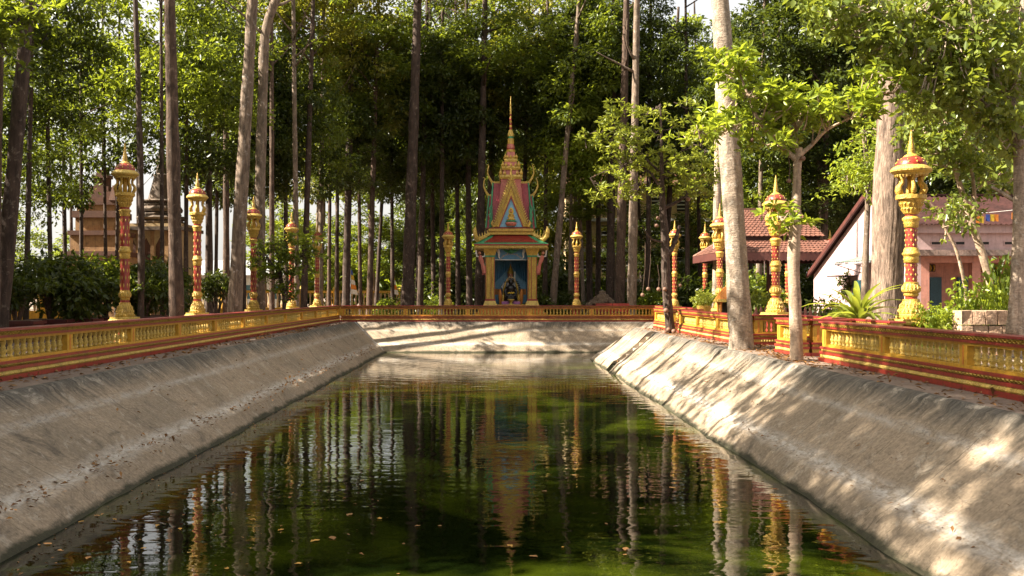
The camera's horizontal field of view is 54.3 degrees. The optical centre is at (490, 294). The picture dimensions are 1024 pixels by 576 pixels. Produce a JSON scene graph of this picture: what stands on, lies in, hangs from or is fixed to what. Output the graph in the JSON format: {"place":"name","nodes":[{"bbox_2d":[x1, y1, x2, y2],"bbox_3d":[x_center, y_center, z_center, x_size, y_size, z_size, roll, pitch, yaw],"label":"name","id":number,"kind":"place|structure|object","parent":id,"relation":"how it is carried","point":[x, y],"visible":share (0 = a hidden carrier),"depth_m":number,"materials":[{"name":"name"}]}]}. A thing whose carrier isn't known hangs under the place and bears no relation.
{"place":"outdoors","nodes":[
{"label":"outdoors","id":0,"kind":"place"},
{"bbox_2d":[60,169,137,316],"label":"stepped tower","id":1,"kind":"structure","parent":0,"point":[93,230],"depth_m":54.88,"materials":[{"name":"beige paint"}]},
{"bbox_2d":[0,322,384,562],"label":"pond bank","id":2,"kind":"structure","parent":0,"point":[42,424],"depth_m":19.56,"materials":[{"name":"concrete"}]},
{"bbox_2d":[0,334,376,518],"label":"fallen leaves","id":3,"kind":"object","parent":2,"relation":"on","point":[166,434],"visible":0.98,"depth_m":19.49,"materials":[{"name":"brown plant"}]},
{"bbox_2d":[0,352,921,575],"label":"water","id":4,"kind":"structure","parent":0,"point":[480,452],"depth_m":16.26,"materials":[{"name":"green liquid"}]},
{"bbox_2d":[1,0,946,344],"label":"sky","id":5,"kind":"structure","parent":0,"point":[702,7],"materials":[{"name":"white"}]},
{"bbox_2d":[356,322,644,352],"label":"pond bank","id":6,"kind":"structure","parent":0,"point":[469,337],"depth_m":58.32,"materials":[{"name":"concrete"}]},
{"bbox_2d":[0,297,1023,413],"bbox_3d":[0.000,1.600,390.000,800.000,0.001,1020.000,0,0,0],"label":"ground","id":7,"kind":"structure","parent":0,"point":[968,396],"depth_m":20.59,"materials":[{"name":"soil"}]},
{"bbox_2d":[0,0,66,353],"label":"tree","id":8,"kind":"object","parent":7,"relation":"on","point":[11,192],"visible":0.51,"depth_m":26.86,"materials":[{"name":"brown plant"}]},
{"bbox_2d":[9,254,58,341],"bbox_3d":[-16.364,0.097,33.911,2.862,3.006,2.635,0,0,-35],"label":"potted shrub","id":9,"kind":"object","parent":7,"relation":"on","point":[22,286],"visible":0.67,"depth_m":33.81,"materials":[{"name":"green plant"}]},
{"bbox_2d":[0,0,76,73],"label":"tree","id":10,"kind":"object","parent":7,"relation":"on","point":[13,13],"visible":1,"depth_m":21.49,"materials":[{"name":"green plant"}]},
{"bbox_2d":[2,26,106,319],"bbox_3d":[-21.017,-6.824,43.622,6.867,17.152,5.964,0,0,8],"label":"tree","id":11,"kind":"object","parent":7,"relation":"on","point":[64,166],"visible":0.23,"depth_m":44.27,"materials":[{"name":"green plant"}]},
{"bbox_2d":[3,0,120,319],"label":"tree","id":12,"kind":"object","parent":7,"relation":"on","point":[29,148],"visible":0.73,"depth_m":40.78,"materials":[{"name":"green plant"}]},
{"bbox_2d":[16,246,107,339],"bbox_3d":[-15.599,-0.087,36.071,3.077,3.373,3.989,0,0,0],"label":"shrub","id":13,"kind":"object","parent":7,"relation":"on","point":[51,308],"visible":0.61,"depth_m":35.66,"materials":[{"name":"green plant"}]},
{"bbox_2d":[2,45,122,309],"bbox_3d":[-21.220,-7.918,49.376,6.294,19.343,7.343,0,0,0],"label":"tree","id":14,"kind":"object","parent":7,"relation":"on","point":[96,164],"visible":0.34,"depth_m":48.91,"materials":[{"name":"green plant"}]},
{"bbox_2d":[2,13,126,318],"bbox_3d":[-18.920,-9.162,42.817,5.657,21.831,6.157,0,0,41],"label":"tree","id":15,"kind":"object","parent":7,"relation":"on","point":[58,113],"visible":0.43,"depth_m":42.92,"materials":[{"name":"green plant"}]},
{"bbox_2d":[43,247,119,338],"bbox_3d":[-15.085,-0.092,36.967,3.157,3.384,3.837,0,0,0],"label":"shrub","id":16,"kind":"object","parent":7,"relation":"on","point":[100,295],"visible":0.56,"depth_m":36.83,"materials":[{"name":"green plant"}]},
{"bbox_2d":[39,0,159,316],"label":"tree","id":17,"kind":"object","parent":7,"relation":"on","point":[125,58],"visible":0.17,"depth_m":49.96,"materials":[{"name":"green plant"}]},
{"bbox_2d":[35,0,164,256],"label":"tree","id":18,"kind":"object","parent":7,"relation":"on","point":[100,77],"visible":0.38,"depth_m":46.93,"materials":[{"name":"green plant"}]},
{"bbox_2d":[76,251,153,335],"bbox_3d":[-15.211,-0.058,39.340,3.728,3.316,3.525,0,0,0],"label":"potted shrub","id":19,"kind":"object","parent":7,"relation":"on","point":[113,264],"visible":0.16,"depth_m":38.88,"materials":[{"name":"green plant"}]},
{"bbox_2d":[70,0,164,316],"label":"tree","id":20,"kind":"object","parent":7,"relation":"on","point":[117,205],"visible":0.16,"depth_m":51.91,"materials":[{"name":"green plant"}]},
{"bbox_2d":[108,145,139,341],"bbox_3d":[-11.054,-1.492,30.200,0.919,6.184,0.920,0,0,-6],"label":"lamp post","id":21,"kind":"object","parent":7,"relation":"on","point":[124,172],"visible":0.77,"depth_m":30.07,"materials":[{"name":"yellow paint"}]},
{"bbox_2d":[14,0,273,331],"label":"tree","id":22,"kind":"object","parent":7,"relation":"on","point":[211,57],"visible":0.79,"depth_m":45.89,"materials":[{"name":"green plant"}]},
{"bbox_2d":[107,254,187,331],"bbox_3d":[-14.066,-0.022,40.240,3.657,3.244,3.368,0,0,29],"label":"shrub","id":23,"kind":"object","parent":7,"relation":"on","point":[158,283],"visible":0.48,"depth_m":39.76,"materials":[{"name":"green plant"}]},
{"bbox_2d":[130,152,203,314],"bbox_3d":[-19.774,-3.830,60.000,3.944,10.861,3.943,0,0,0],"label":"stupa","id":24,"kind":"object","parent":7,"relation":"on","point":[152,221],"visible":0.28,"depth_m":58.72,"materials":[{"name":"beige paint"}]},
{"bbox_2d":[0,305,340,381],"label":"balustrade","id":25,"kind":"object","parent":7,"relation":"on","point":[65,352],"visible":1,"depth_m":25.08,"materials":[{"name":"yellow paint"}]},
{"bbox_2d":[164,0,183,316],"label":"tree","id":26,"kind":"object","parent":7,"relation":"on","point":[176,281],"visible":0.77,"depth_m":32.43,"materials":[{"name":"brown plant"}]},
{"bbox_2d":[0,321,350,389],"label":"fallen leaves","id":27,"kind":"object","parent":7,"relation":"on","point":[190,350],"visible":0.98,"depth_m":27.40,"materials":[{"name":"brown plant"}]},
{"bbox_2d":[106,0,268,314],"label":"tree","id":28,"kind":"object","parent":7,"relation":"on","point":[188,168],"visible":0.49,"depth_m":49.33,"materials":[{"name":"green plant"}]},
{"bbox_2d":[100,0,283,314],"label":"tree","id":29,"kind":"object","parent":7,"relation":"on","point":[188,33],"visible":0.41,"depth_m":46.20,"materials":[{"name":"green plant"}]},
{"bbox_2d":[184,173,208,315],"bbox_3d":[-10.975,-1.492,37.401,0.919,6.184,0.920,0,0,-23],"label":"lamp post","id":30,"kind":"object","parent":7,"relation":"on","point":[197,193],"visible":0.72,"depth_m":37.27,"materials":[{"name":"metal"}]},
{"bbox_2d":[201,268,228,313],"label":"potted shrub","id":31,"kind":"object","parent":7,"relation":"on","point":[213,289],"visible":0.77,"depth_m":46.83,"materials":[{"name":"green plant"}]},
{"bbox_2d":[153,9,280,307],"bbox_3d":[-16.255,-9.324,59.984,7.776,22.153,7.301,0,0,0],"label":"tree","id":32,"kind":"object","parent":7,"relation":"on","point":[217,185],"visible":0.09,"depth_m":59.90,"materials":[{"name":"green plant"}]},
{"bbox_2d":[175,0,303,312],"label":"tree","id":33,"kind":"object","parent":7,"relation":"on","point":[209,244],"visible":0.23,"depth_m":54.99,"materials":[{"name":"green plant"}]},
{"bbox_2d":[227,0,257,312],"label":"tree","id":34,"kind":"object","parent":7,"relation":"on","point":[235,292],"visible":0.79,"depth_m":39.79,"materials":[{"name":"grey plant"}]},
{"bbox_2d":[192,1,303,310],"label":"tree","id":35,"kind":"object","parent":7,"relation":"on","point":[281,198],"visible":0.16,"depth_m":61.33,"materials":[{"name":"green plant"}]},
{"bbox_2d":[243,196,262,311],"bbox_3d":[-10.959,-1.492,46.200,0.919,6.184,0.920,0,0,-11],"label":"lamp post","id":36,"kind":"object","parent":7,"relation":"on","point":[254,215],"visible":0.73,"depth_m":46.07,"materials":[{"name":"gold paint"}]},
{"bbox_2d":[200,0,309,312],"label":"tree","id":37,"kind":"object","parent":7,"relation":"on","point":[226,251],"visible":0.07,"depth_m":55.98,"materials":[{"name":"green plant"}]},
{"bbox_2d":[224,0,291,309],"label":"tree","id":38,"kind":"object","parent":7,"relation":"on","point":[261,125],"visible":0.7,"depth_m":46.60,"materials":[{"name":"grey plant"}]},
{"bbox_2d":[230,5,344,305],"bbox_3d":[-13.383,-9.519,64.237,7.665,22.542,7.335,0,0,0],"label":"tree","id":39,"kind":"object","parent":7,"relation":"on","point":[285,187],"visible":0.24,"depth_m":63.42,"materials":[{"name":"green plant"}]},
{"bbox_2d":[247,224,333,308],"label":"tree","id":40,"kind":"object","parent":7,"relation":"on","point":[284,256],"visible":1,"depth_m":44.85,"materials":[{"name":"green plant"}]},
{"bbox_2d":[233,0,352,309],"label":"tree","id":41,"kind":"object","parent":7,"relation":"on","point":[304,99],"visible":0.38,"depth_m":60.89,"materials":[{"name":"green plant"}]},
{"bbox_2d":[243,0,381,307],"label":"tree","id":42,"kind":"object","parent":7,"relation":"on","point":[304,278],"visible":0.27,"depth_m":61.40,"materials":[{"name":"green plant"}]},
{"bbox_2d":[264,0,367,307],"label":"tree","id":43,"kind":"object","parent":7,"relation":"on","point":[334,138],"visible":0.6,"depth_m":62.59,"materials":[{"name":"green plant"}]},
{"bbox_2d":[266,0,384,304],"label":"tree","id":44,"kind":"object","parent":7,"relation":"on","point":[326,49],"visible":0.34,"depth_m":66.84,"materials":[{"name":"green plant"}]},
{"bbox_2d":[288,7,383,305],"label":"tree","id":45,"kind":"object","parent":7,"relation":"on","point":[367,117],"visible":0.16,"depth_m":68.86,"materials":[{"name":"green plant"}]},
{"bbox_2d":[300,250,384,304],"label":"shrub","id":46,"kind":"object","parent":7,"relation":"on","point":[311,283],"visible":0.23,"depth_m":102.51,"materials":[{"name":"green plant"}]},
{"bbox_2d":[305,0,410,317],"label":"tree","id":47,"kind":"object","parent":7,"relation":"on","point":[350,189],"visible":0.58,"depth_m":68.63,"materials":[{"name":"green plant"}]},
{"bbox_2d":[323,83,403,297],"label":"tree","id":48,"kind":"object","parent":7,"relation":"on","point":[385,234],"visible":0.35,"depth_m":91.29,"materials":[{"name":"green plant"}]},
{"bbox_2d":[325,10,407,314],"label":"tree","id":49,"kind":"object","parent":7,"relation":"on","point":[390,153],"visible":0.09,"depth_m":72.89,"materials":[{"name":"green plant"}]},
{"bbox_2d":[327,0,437,314],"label":"tree","id":50,"kind":"object","parent":7,"relation":"on","point":[405,69],"visible":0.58,"depth_m":68.82,"materials":[{"name":"green plant"}]},
{"bbox_2d":[356,78,430,304],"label":"tree","id":51,"kind":"object","parent":7,"relation":"on","point":[391,192],"visible":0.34,"depth_m":74.83,"materials":[{"name":"green plant"}]},
{"bbox_2d":[368,0,429,314],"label":"tree","id":52,"kind":"object","parent":7,"relation":"on","point":[408,281],"visible":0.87,"depth_m":66.72,"materials":[{"name":"brown plant"}]},
{"bbox_2d":[375,166,465,283],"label":"tree","id":53,"kind":"object","parent":7,"relation":"on","point":[427,250],"visible":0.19,"depth_m":93.28,"materials":[{"name":"green plant"}]},
{"bbox_2d":[367,0,474,314],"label":"tree","id":54,"kind":"object","parent":7,"relation":"on","point":[426,153],"visible":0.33,"depth_m":71.72,"materials":[{"name":"green plant"}]},
{"bbox_2d":[377,0,477,302],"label":"tree","id":55,"kind":"object","parent":7,"relation":"on","point":[450,178],"visible":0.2,"depth_m":77.29,"materials":[{"name":"green plant"}]},
{"bbox_2d":[397,256,475,314],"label":"shrub","id":56,"kind":"object","parent":7,"relation":"on","point":[428,294],"visible":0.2,"depth_m":79.03,"materials":[{"name":"green plant"}]},
{"bbox_2d":[387,0,497,314],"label":"tree","id":57,"kind":"object","parent":7,"relation":"on","point":[471,99],"visible":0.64,"depth_m":71.08,"materials":[{"name":"green plant"}]},
{"bbox_2d":[418,0,501,314],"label":"tree","id":58,"kind":"object","parent":7,"relation":"on","point":[492,157],"visible":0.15,"depth_m":75.82,"materials":[{"name":"green plant"}]},
{"bbox_2d":[420,0,519,314],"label":"tree","id":59,"kind":"object","parent":7,"relation":"on","point":[490,133],"visible":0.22,"depth_m":74.78,"materials":[{"name":"green plant"}]},
{"bbox_2d":[428,139,519,279],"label":"tree","id":60,"kind":"object","parent":7,"relation":"on","point":[474,194],"visible":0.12,"depth_m":87.31,"materials":[{"name":"green plant"}]},
{"bbox_2d":[425,0,554,314],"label":"tree","id":61,"kind":"object","parent":7,"relation":"on","point":[486,51],"visible":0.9,"depth_m":70.42,"materials":[{"name":"green plant"}]},
{"bbox_2d":[339,305,654,321],"bbox_3d":[0.417,1.117,60.000,19.165,0.965,0.430,0,0,0],"label":"balustrade","id":62,"kind":"object","parent":7,"relation":"on","point":[404,316],"visible":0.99,"depth_m":59.86,"materials":[{"name":"yellow paint"}]},
{"bbox_2d":[460,10,554,299],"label":"tree","id":63,"kind":"object","parent":7,"relation":"on","point":[495,167],"visible":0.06,"depth_m":79.16,"materials":[{"name":"green plant"}]},
{"bbox_2d":[473,98,549,314],"bbox_3d":[1.346,-5.780,66.002,4.966,14.760,4.016,0,0,0],"label":"shrine","id":64,"kind":"object","parent":7,"relation":"on","point":[511,244],"visible":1,"depth_m":64.80,"materials":[{"name":"yellow paint"}]},
{"bbox_2d":[479,0,582,180],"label":"tree","id":65,"kind":"object","parent":7,"relation":"on","point":[495,98],"visible":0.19,"depth_m":74.24,"materials":[{"name":"green plant"}]},
{"bbox_2d":[494,0,597,295],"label":"tree","id":66,"kind":"object","parent":7,"relation":"on","point":[521,96],"visible":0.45,"depth_m":72.24,"materials":[{"name":"green plant"}]},
{"bbox_2d":[519,153,617,277],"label":"tree","id":67,"kind":"object","parent":7,"relation":"on","point":[565,231],"visible":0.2,"depth_m":92.81,"materials":[{"name":"green plant"}]},
{"bbox_2d":[537,250,605,310],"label":"shrub","id":68,"kind":"object","parent":7,"relation":"on","point":[563,278],"visible":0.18,"depth_m":81.92,"materials":[{"name":"green plant"}]},
{"bbox_2d":[525,60,618,303],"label":"tree","id":69,"kind":"object","parent":7,"relation":"on","point":[581,166],"visible":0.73,"depth_m":71.40,"materials":[{"name":"green plant"}]},
{"bbox_2d":[519,3,629,314],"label":"tree","id":70,"kind":"object","parent":7,"relation":"on","point":[581,252],"visible":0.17,"depth_m":72.47,"materials":[{"name":"green plant"}]},
{"bbox_2d":[528,0,621,313],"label":"tree","id":71,"kind":"object","parent":7,"relation":"on","point":[587,110],"visible":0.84,"depth_m":69.68,"materials":[{"name":"green plant"}]},
{"bbox_2d":[551,0,645,302],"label":"tree","id":72,"kind":"object","parent":7,"relation":"on","point":[589,276],"visible":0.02,"depth_m":75.80,"materials":[{"name":"green plant"}]},
{"bbox_2d":[551,0,678,312],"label":"tree","id":73,"kind":"object","parent":7,"relation":"on","point":[614,53],"visible":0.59,"depth_m":70.87,"materials":[{"name":"green plant"}]},
{"bbox_2d":[597,0,639,314],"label":"tree","id":74,"kind":"object","parent":7,"relation":"on","point":[632,258],"visible":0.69,"depth_m":64.79,"materials":[{"name":"grey plant"}]},
{"bbox_2d":[613,0,632,314],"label":"tree","id":75,"kind":"object","parent":7,"relation":"on","point":[620,274],"visible":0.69,"depth_m":67.28,"materials":[{"name":"brown plant"}]},
{"bbox_2d":[573,168,683,285],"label":"tree","id":76,"kind":"object","parent":7,"relation":"on","point":[641,241],"visible":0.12,"depth_m":87.79,"materials":[{"name":"green plant"}]},
{"bbox_2d":[562,170,723,287],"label":"tree","id":77,"kind":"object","parent":7,"relation":"on","point":[679,207],"depth_m":99.00,"materials":[{"name":"green plant"}]},
{"bbox_2d":[574,96,720,333],"bbox_3d":[6.800,-3.312,41.878,6.796,10.039,3.698,0,0,0],"label":"fruit tree","id":78,"kind":"object","parent":7,"relation":"on","point":[637,161],"visible":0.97,"depth_m":41.58,"materials":[{"name":"green plant"}]},
{"bbox_2d":[603,0,698,290],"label":"tree","id":79,"kind":"object","parent":7,"relation":"on","point":[648,197],"visible":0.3,"depth_m":71.26,"materials":[{"name":"green plant"}]},
{"bbox_2d":[627,7,713,246],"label":"tree","id":80,"kind":"object","parent":7,"relation":"on","point":[669,190],"visible":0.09,"depth_m":76.44,"materials":[{"name":"green plant"}]},
{"bbox_2d":[638,0,714,306],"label":"tree","id":81,"kind":"object","parent":7,"relation":"on","point":[670,39],"visible":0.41,"depth_m":69.76,"materials":[{"name":"green plant"}]},
{"bbox_2d":[651,152,725,278],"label":"tree","id":82,"kind":"object","parent":7,"relation":"on","point":[692,218],"visible":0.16,"depth_m":94.95,"materials":[{"name":"green plant"}]},
{"bbox_2d":[641,2,740,286],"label":"tree","id":83,"kind":"object","parent":7,"relation":"on","point":[698,214],"visible":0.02,"depth_m":78.92,"materials":[{"name":"green plant"}]},
{"bbox_2d":[677,310,728,342],"bbox_3d":[8.150,1.115,37.150,0.430,0.965,10.700,0,0,0],"label":"balustrade","id":84,"kind":"object","parent":7,"relation":"on","point":[710,325],"visible":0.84,"depth_m":37.36,"materials":[{"name":"yellow paint"}]},
{"bbox_2d":[710,204,724,311],"bbox_3d":[11.502,-1.498,50.001,1.133,6.197,1.135,0,0,-23],"label":"lamp post","id":85,"kind":"object","parent":7,"relation":"on","point":[717,227],"visible":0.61,"depth_m":49.85,"materials":[{"name":"gold paint"}]},
{"bbox_2d":[711,0,754,349],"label":"tree","id":86,"kind":"object","parent":7,"relation":"on","point":[739,317],"visible":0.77,"depth_m":29.15,"materials":[{"name":"beige plant"}]},
{"bbox_2d":[693,208,828,297],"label":"pavilion","id":87,"kind":"structure","parent":7,"relation":"on","point":[758,243],"depth_m":51.15,"materials":[{"name":"red tile"}]},
{"bbox_2d":[678,0,844,282],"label":"tree","id":88,"kind":"object","parent":7,"relation":"on","point":[765,157],"visible":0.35,"depth_m":61.70,"materials":[{"name":"green plant"}]},
{"bbox_2d":[752,315,787,344],"bbox_3d":[8.935,1.115,32.000,1.130,0.965,0.430,0,0,0],"label":"balustrade","id":89,"kind":"object","parent":7,"relation":"on","point":[761,335],"visible":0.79,"depth_m":31.86,"materials":[{"name":"yellow paint"}]},
{"bbox_2d":[759,176,788,331],"bbox_3d":[10.959,-1.498,38.300,1.183,6.197,1.185,0,0,-11],"label":"lamp post","id":90,"kind":"object","parent":7,"relation":"on","point":[775,306],"visible":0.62,"depth_m":38.14,"materials":[{"name":"yellow paint"}]},
{"bbox_2d":[661,38,917,360],"bbox_3d":[7.426,-2.272,24.555,6.168,8.008,2.532,0,0,0],"label":"tree","id":91,"kind":"object","parent":7,"relation":"on","point":[785,99],"visible":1,"depth_m":24.26,"materials":[{"name":"green plant"}]},
{"bbox_2d":[774,317,810,355],"bbox_3d":[8.150,1.115,27.000,0.430,0.965,2.000,0,0,0],"label":"balustrade","id":92,"kind":"object","parent":7,"relation":"on","point":[782,343],"visible":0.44,"depth_m":27.14,"materials":[{"name":"yellow paint"}]},
{"bbox_2d":[739,0,876,238],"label":"tree","id":93,"kind":"object","parent":7,"relation":"on","point":[815,170],"visible":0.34,"depth_m":61.61,"materials":[{"name":"green plant"}]},
{"bbox_2d":[758,0,871,239],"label":"tree","id":94,"kind":"object","parent":7,"relation":"on","point":[829,47],"visible":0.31,"depth_m":61.20,"materials":[{"name":"green plant"}]},
{"bbox_2d":[644,327,1023,410],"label":"fallen leaves","id":95,"kind":"object","parent":7,"relation":"on","point":[761,346],"visible":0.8,"depth_m":23.81,"materials":[{"name":"brown plant"}]},
{"bbox_2d":[802,281,904,319],"bbox_3d":[10.043,0.598,27.317,2.632,2.004,2.371,0,0,41],"label":"crinum plant","id":96,"kind":"object","parent":7,"relation":"on","point":[859,308],"visible":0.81,"depth_m":27.09,"materials":[{"name":"green plant"}]},
{"bbox_2d":[810,113,907,318],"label":"tree","id":97,"kind":"object","parent":7,"relation":"on","point":[859,173],"visible":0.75,"depth_m":35.89,"materials":[{"name":"green plant"}]},
{"bbox_2d":[866,0,907,339],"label":"tree","id":98,"kind":"object","parent":7,"relation":"on","point":[888,247],"visible":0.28,"depth_m":33.08,"materials":[{"name":"beige plant"}]},
{"bbox_2d":[782,0,1023,357],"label":"tree","id":99,"kind":"object","parent":7,"relation":"on","point":[897,35],"visible":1,"depth_m":24.48,"materials":[{"name":"green plant"}]},
{"bbox_2d":[806,194,1012,328],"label":"house","id":100,"kind":"structure","parent":7,"relation":"on","point":[938,269],"depth_m":39.50,"materials":[{"name":"pink paint"}]},
{"bbox_2d":[888,130,932,344],"bbox_3d":[11.726,-1.498,27.800,1.259,6.197,1.261,0,0,0],"label":"lamp post","id":101,"kind":"object","parent":7,"relation":"on","point":[911,166],"visible":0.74,"depth_m":27.62,"materials":[{"name":"yellow paint"}]},
{"bbox_2d":[818,321,1023,401],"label":"balustrade","id":102,"kind":"object","parent":7,"relation":"on","point":[961,370],"visible":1,"depth_m":18.13,"materials":[{"name":"yellow paint"}]},
{"bbox_2d":[905,299,963,354],"bbox_3d":[11.941,0.989,27.032,1.626,1.773,1.901,0,0,38],"label":"shrub","id":103,"kind":"object","parent":7,"relation":"on","point":[931,319],"visible":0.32,"depth_m":26.85,"materials":[{"name":"green plant"}]},
{"bbox_2d":[888,94,1012,284],"bbox_3d":[14.384,-2.492,30.103,5.463,7.908,3.868,0,0,0],"label":"tree","id":104,"kind":"object","parent":7,"relation":"on","point":[945,147],"visible":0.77,"depth_m":29.41,"materials":[{"name":"green plant"}]},
{"bbox_2d":[944,272,1009,349],"bbox_3d":[13.866,0.827,28.643,2.452,2.956,2.098,0,0,-34],"label":"shrub","id":105,"kind":"object","parent":7,"relation":"on","point":[974,303],"visible":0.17,"depth_m":28.42,"materials":[{"name":"green plant"}]},
{"bbox_2d":[953,310,1007,354],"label":"laterite wall","id":106,"kind":"structure","parent":7,"relation":"on","point":[990,321],"depth_m":26.50,"materials":[{"name":"stone"}]},
{"bbox_2d":[963,252,1010,309],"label":"shrub","id":107,"kind":"object","parent":7,"relation":"on","point":[994,274],"visible":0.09,"depth_m":29.42,"materials":[{"name":"green plant"}]},
{"bbox_2d":[590,328,1023,575],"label":"pond bank","id":108,"kind":"structure","parent":0,"point":[969,499],"depth_m":15.91,"materials":[{"name":"concrete"}]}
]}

